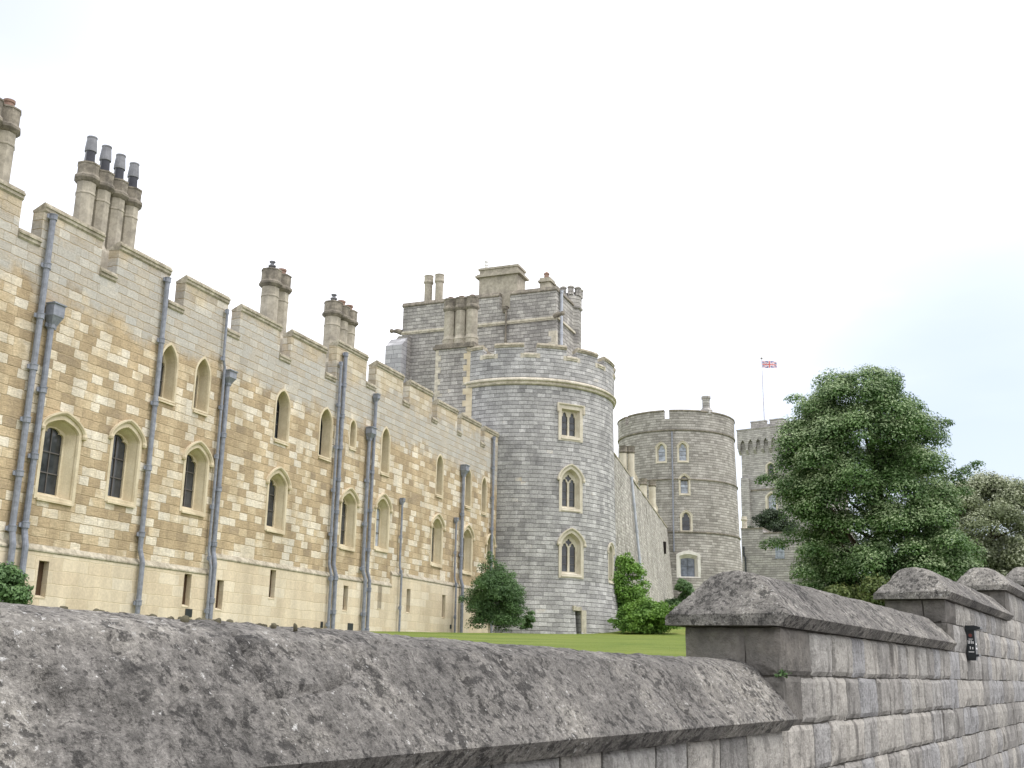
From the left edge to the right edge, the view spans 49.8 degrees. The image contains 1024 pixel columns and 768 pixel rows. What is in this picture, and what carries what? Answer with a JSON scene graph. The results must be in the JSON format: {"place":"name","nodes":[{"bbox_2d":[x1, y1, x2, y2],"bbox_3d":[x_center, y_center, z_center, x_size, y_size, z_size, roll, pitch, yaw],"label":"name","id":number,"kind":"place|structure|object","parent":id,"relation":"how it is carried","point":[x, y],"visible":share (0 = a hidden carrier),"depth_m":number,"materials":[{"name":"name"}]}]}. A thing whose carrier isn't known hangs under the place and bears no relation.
{"place":"outdoors","nodes":[
{"label":"outdoors","id":0,"kind":"place"},
{"bbox_2d":[0,0,1023,572],"label":"sky","id":1,"kind":"structure","parent":0,"point":[807,187],"materials":[{"name":"white"}]},
{"bbox_2d":[370,573,864,656],"bbox_3d":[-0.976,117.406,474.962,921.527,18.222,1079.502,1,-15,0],"label":"lawn","id":2,"kind":"structure","parent":0,"point":[672,642],"depth_m":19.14,"materials":[{"name":"green plant"}]},
{"bbox_2d":[0,561,33,604],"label":"shrub","id":3,"kind":"object","parent":2,"relation":"on","point":[14,588],"visible":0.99,"depth_m":27.54,"materials":[{"name":"green plant"}]},
{"bbox_2d":[0,98,499,632],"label":"stone lodgings","id":4,"kind":"structure","parent":2,"relation":"on","point":[188,452],"depth_m":37.74,"materials":[{"name":"beige stone"}]},
{"bbox_2d":[35,561,44,598],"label":"slit window","id":5,"kind":"structure","parent":4,"relation":"in","point":[41,564],"depth_m":30.66,"materials":[{"name":"beige stone"}]},
{"bbox_2d":[33,411,87,506],"bbox_3d":[-13.097,2.102,31.628,0.548,2.670,1.825,-5,-16,21],"label":"window","id":6,"kind":"structure","parent":4,"relation":"in","point":[62,435],"depth_m":31.94,"materials":[{"name":"beige stone"}]},
{"bbox_2d":[104,419,146,507],"bbox_3d":[-12.107,2.424,34.119,0.548,2.700,1.675,-5,-16,21],"label":"window","id":7,"kind":"structure","parent":4,"relation":"in","point":[128,440],"depth_m":34.43,"materials":[{"name":"beige stone"}]},
{"bbox_2d":[158,342,178,405],"bbox_3d":[-11.521,-0.354,36.407,0.535,2.090,0.940,-5,-16,21],"label":"window","id":8,"kind":"structure","parent":4,"relation":"in","point":[170,360],"depth_m":36.70,"materials":[{"name":"beige stone"}]},
{"bbox_2d":[182,574,188,607],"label":"slit window","id":9,"kind":"structure","parent":4,"relation":"in","point":[185,577],"depth_m":36.40,"materials":[{"name":"beige stone"}]},
{"bbox_2d":[179,441,213,516],"bbox_3d":[-10.821,3.171,37.289,0.548,2.540,1.655,-5,-16,21],"label":"window","id":10,"kind":"structure","parent":4,"relation":"in","point":[197,457],"depth_m":37.61,"materials":[{"name":"beige stone"}]},
{"bbox_2d":[192,356,211,416],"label":"window","id":11,"kind":"structure","parent":4,"relation":"in","point":[202,379],"depth_m":38.28,"materials":[{"name":"beige stone"}]},
{"bbox_2d":[215,580,221,610],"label":"slit window","id":12,"kind":"structure","parent":4,"relation":"in","point":[217,591],"depth_m":37.98,"materials":[{"name":"beige stone"}]},
{"bbox_2d":[269,570,273,599],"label":"slit window","id":13,"kind":"structure","parent":4,"relation":"in","point":[271,570],"depth_m":41.00,"materials":[{"name":"beige stone"}]},
{"bbox_2d":[264,467,291,534],"bbox_3d":[-9.018,4.382,41.705,0.548,2.530,1.655,-5,-16,21],"label":"window","id":14,"kind":"structure","parent":4,"relation":"in","point":[278,482],"depth_m":42.05,"materials":[{"name":"beige stone"}]},
{"bbox_2d":[273,389,290,445],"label":"window","id":15,"kind":"structure","parent":4,"relation":"in","point":[284,412],"depth_m":42.82,"materials":[{"name":"beige stone"}]},
{"bbox_2d":[317,407,332,461],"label":"window","id":16,"kind":"structure","parent":4,"relation":"in","point":[327,419],"depth_m":45.71,"materials":[{"name":"beige stone"}]},
{"bbox_2d":[338,487,360,551],"bbox_3d":[-7.036,5.694,46.553,0.548,2.670,1.655,-5,-16,21],"label":"window","id":17,"kind":"structure","parent":4,"relation":"in","point":[349,499],"depth_m":46.93,"materials":[{"name":"beige stone"}]},
{"bbox_2d":[348,418,356,451],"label":"window","id":18,"kind":"structure","parent":4,"relation":"in","point":[353,425],"depth_m":47.60,"materials":[{"name":"beige stone"}]},
{"bbox_2d":[373,493,392,552],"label":"window","id":19,"kind":"structure","parent":4,"relation":"in","point":[383,506],"depth_m":49.69,"materials":[{"name":"beige stone"}]},
{"bbox_2d":[380,426,390,476],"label":"window","id":20,"kind":"structure","parent":4,"relation":"in","point":[385,439],"depth_m":50.36,"materials":[{"name":"beige stone"}]},
{"bbox_2d":[430,513,445,567],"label":"window","id":21,"kind":"structure","parent":4,"relation":"in","point":[437,525],"depth_m":54.81,"materials":[{"name":"beige stone"}]},
{"bbox_2d":[435,454,443,498],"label":"window","id":22,"kind":"structure","parent":4,"relation":"in","point":[439,482],"depth_m":55.54,"materials":[{"name":"beige stone"}]},
{"bbox_2d":[464,468,471,509],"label":"window","id":23,"kind":"structure","parent":4,"relation":"in","point":[468,479],"depth_m":58.73,"materials":[{"name":"beige stone"}]},
{"bbox_2d":[462,524,474,575],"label":"window","id":24,"kind":"structure","parent":4,"relation":"in","point":[468,535],"depth_m":58.16,"materials":[{"name":"beige stone"}]},
{"bbox_2d":[481,476,486,515],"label":"window","id":25,"kind":"structure","parent":4,"relation":"in","point":[484,482],"depth_m":60.58,"materials":[{"name":"beige stone"}]},
{"bbox_2d":[485,533,496,569],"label":"window","id":26,"kind":"structure","parent":4,"relation":"in","point":[487,544],"depth_m":60.92,"materials":[{"name":"beige stone"}]},
{"bbox_2d":[385,260,583,417],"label":"square tower","id":27,"kind":"structure","parent":2,"relation":"on","point":[434,341],"depth_m":71.10,"materials":[{"name":"grey stone"}]},
{"bbox_2d":[458,550,529,632],"bbox_3d":[-0.872,10.218,54.358,3.575,4.008,2.759,1,-15,0],"label":"shrub","id":28,"kind":"object","parent":2,"relation":"on","point":[492,583],"visible":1,"depth_m":53.80,"materials":[{"name":"green plant"}]},
{"bbox_2d":[519,610,535,629],"bbox_3d":[0.794,12.168,56.715,0.853,1.056,1.267,4,-15,-12],"label":"shrub","id":29,"kind":"object","parent":2,"relation":"on","point":[529,618],"visible":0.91,"depth_m":56.63,"materials":[{"name":"green plant"}]},
{"bbox_2d":[462,342,620,633],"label":"round tower","id":30,"kind":"structure","parent":2,"relation":"on","point":[545,411],"depth_m":63.01,"materials":[{"name":"stone"}]},
{"bbox_2d":[557,402,584,442],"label":"window","id":31,"kind":"structure","parent":30,"relation":"in","point":[570,416],"depth_m":63.92,"materials":[{"name":"stone"}]},
{"bbox_2d":[557,464,585,513],"bbox_3d":[3.303,5.947,62.810,1.850,2.800,0.521,9,-16,-27],"label":"window","id":32,"kind":"structure","parent":30,"relation":"in","point":[571,479],"depth_m":62.96,"materials":[{"name":"stone"}]},
{"bbox_2d":[557,528,586,578],"bbox_3d":[3.272,9.486,61.838,1.920,2.820,0.521,9,-16,-27],"label":"window","id":33,"kind":"structure","parent":30,"relation":"in","point":[571,544],"depth_m":61.99,"materials":[{"name":"stone"}]},
{"bbox_2d":[572,606,585,633],"bbox_3d":[3.602,13.069,60.908,0.820,1.550,0.610,10,-17,-30],"label":"slit door","id":34,"kind":"structure","parent":30,"relation":"in","point":[582,612],"depth_m":60.76,"materials":[{"name":"stone"}]},
{"bbox_2d":[607,542,614,583],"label":"window","id":35,"kind":"structure","parent":30,"relation":"in","point":[611,549],"depth_m":64.52,"materials":[{"name":"stone"}]},
{"bbox_2d":[609,552,651,611],"bbox_3d":[6.733,12.128,65.033,3.113,4.489,2.312,1,-15,0],"label":"laurel","id":36,"kind":"object","parent":2,"relation":"on","point":[628,593],"visible":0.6,"depth_m":64.74,"materials":[{"name":"green plant"}]},
{"bbox_2d":[614,452,673,602],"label":"curtain wall","id":37,"kind":"structure","parent":2,"relation":"on","point":[641,532],"depth_m":78.53,"materials":[{"name":"stone"}]},
{"bbox_2d":[619,445,637,483],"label":"chimney pair","id":38,"kind":"object","parent":37,"relation":"on","point":[625,450],"visible":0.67,"depth_m":87.13,"materials":[{"name":"stone"}]},
{"bbox_2d":[639,478,657,511],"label":"chimney pair","id":39,"kind":"object","parent":37,"relation":"on","point":[643,484],"visible":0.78,"depth_m":95.58,"materials":[{"name":"stone"}]},
{"bbox_2d":[663,542,665,553],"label":"slit window","id":40,"kind":"structure","parent":37,"relation":"in","point":[664,543],"depth_m":94.49,"materials":[{"name":"black glass"}]},
{"bbox_2d":[607,596,681,633],"bbox_3d":[7.538,12.916,61.481,4.539,2.138,2.614,1,-15,0],"label":"laurel mound","id":41,"kind":"object","parent":2,"relation":"on","point":[644,615],"visible":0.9,"depth_m":60.96,"materials":[{"name":"green plant"}]},
{"bbox_2d":[617,396,742,598],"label":"round tower","id":42,"kind":"structure","parent":2,"relation":"on","point":[685,459],"depth_m":102.81,"materials":[{"name":"grey stone"}]},
{"bbox_2d":[655,442,666,463],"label":"window","id":43,"kind":"structure","parent":42,"relation":"in","point":[661,448],"depth_m":103.45,"materials":[{"name":"stone"}]},
{"bbox_2d":[676,441,688,462],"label":"window","id":44,"kind":"structure","parent":42,"relation":"in","point":[682,447],"depth_m":103.00,"materials":[{"name":"stone"}]},
{"bbox_2d":[678,473,690,495],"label":"window","id":45,"kind":"structure","parent":42,"relation":"in","point":[684,486],"depth_m":102.15,"materials":[{"name":"stone"}]},
{"bbox_2d":[679,510,692,530],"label":"window","id":46,"kind":"structure","parent":42,"relation":"in","point":[686,520],"depth_m":101.20,"materials":[{"name":"stone"}]},
{"bbox_2d":[676,551,700,577],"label":"window","id":47,"kind":"structure","parent":42,"relation":"in","point":[688,563],"depth_m":100.22,"materials":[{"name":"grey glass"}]},
{"bbox_2d":[665,578,694,606],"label":"shrub","id":48,"kind":"object","parent":2,"relation":"on","point":[683,587],"visible":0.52,"depth_m":89.36,"materials":[{"name":"green plant"}]},
{"bbox_2d":[736,418,848,531],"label":"flag tower","id":49,"kind":"structure","parent":2,"relation":"on","point":[754,446],"depth_m":148.26,"materials":[{"name":"stone"}]},
{"bbox_2d":[760,357,764,419],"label":"flagpole","id":50,"kind":"object","parent":49,"relation":"on","point":[761,358],"visible":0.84,"depth_m":153.81,"materials":[{"name":"metal"}]},
{"bbox_2d":[762,361,776,367],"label":"flag","id":51,"kind":"object","parent":50,"relation":"attached to","point":[769,364],"visible":1,"depth_m":154.44,"materials":[{"name":"multicoloured fabric"}]},
{"bbox_2d":[765,462,774,474],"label":"window","id":52,"kind":"structure","parent":49,"relation":"in","point":[767,468],"depth_m":147.76,"materials":[{"name":"stone"}]},
{"bbox_2d":[765,491,777,509],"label":"window","id":53,"kind":"structure","parent":49,"relation":"in","point":[768,502],"depth_m":146.68,"materials":[{"name":"stone"}]},
{"bbox_2d":[740,516,856,584],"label":"building","id":54,"kind":"structure","parent":2,"relation":"on","point":[774,563],"depth_m":118.11,"materials":[{"name":"stone"}]},
{"bbox_2d":[775,546,784,558],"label":"window","id":55,"kind":"structure","parent":54,"relation":"in","point":[779,554],"depth_m":117.51,"materials":[{"name":"grey glass"}]},
{"bbox_2d":[822,573,891,605],"bbox_3d":[13.574,7.957,39.367,8.148,2.586,2.661,-3,-15,17],"label":"scrub","id":56,"kind":"object","parent":2,"relation":"on","point":[864,594],"visible":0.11,"depth_m":39.16,"materials":[{"name":"green plant"}]},
{"bbox_2d":[754,363,988,606],"bbox_3d":[13.897,4.599,42.858,8.315,11.030,7.358,1,-15,0],"label":"evergreen tree","id":57,"kind":"object","parent":2,"relation":"on","point":[824,438],"visible":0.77,"depth_m":41.70,"materials":[{"name":"green plant"}]},
{"bbox_2d":[940,467,1023,579],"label":"pale tree","id":58,"kind":"object","parent":2,"relation":"on","point":[1001,498],"visible":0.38,"depth_m":53.48,"materials":[{"name":"green plant"}]},
{"bbox_2d":[747,507,797,531],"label":"yew bush","id":59,"kind":"object","parent":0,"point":[770,519],"visible":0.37,"depth_m":131.10,"materials":[{"name":"green plant"}]},
{"bbox_3d":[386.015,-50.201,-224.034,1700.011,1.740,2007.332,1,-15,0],"label":"pavement","id":60,"kind":"structure","parent":0,"visible":0},
{"bbox_2d":[0,567,1023,767],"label":"boundary wall","id":61,"kind":"structure","parent":60,"relation":"on","point":[899,680],"depth_m":3.05,"materials":[{"name":"stone"}]},
{"bbox_2d":[774,668,791,677],"bbox_3d":[1.158,1.244,4.737,0.060,0.042,0.080,13,-19,-39],"label":"weed","id":62,"kind":"object","parent":61,"relation":"on","point":[781,671],"visible":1,"depth_m":4.73,"materials":[{"name":"green plant"}]},
{"bbox_2d":[965,625,981,660],"bbox_3d":[3.702,2.071,8.811,0.112,0.271,0.115,-8,-17,30],"label":"cigarette bin","id":63,"kind":"object","parent":61,"relation":"attached to","point":[972,648],"visible":1,"depth_m":8.79,"materials":[{"name":"black metal"}]}
]}

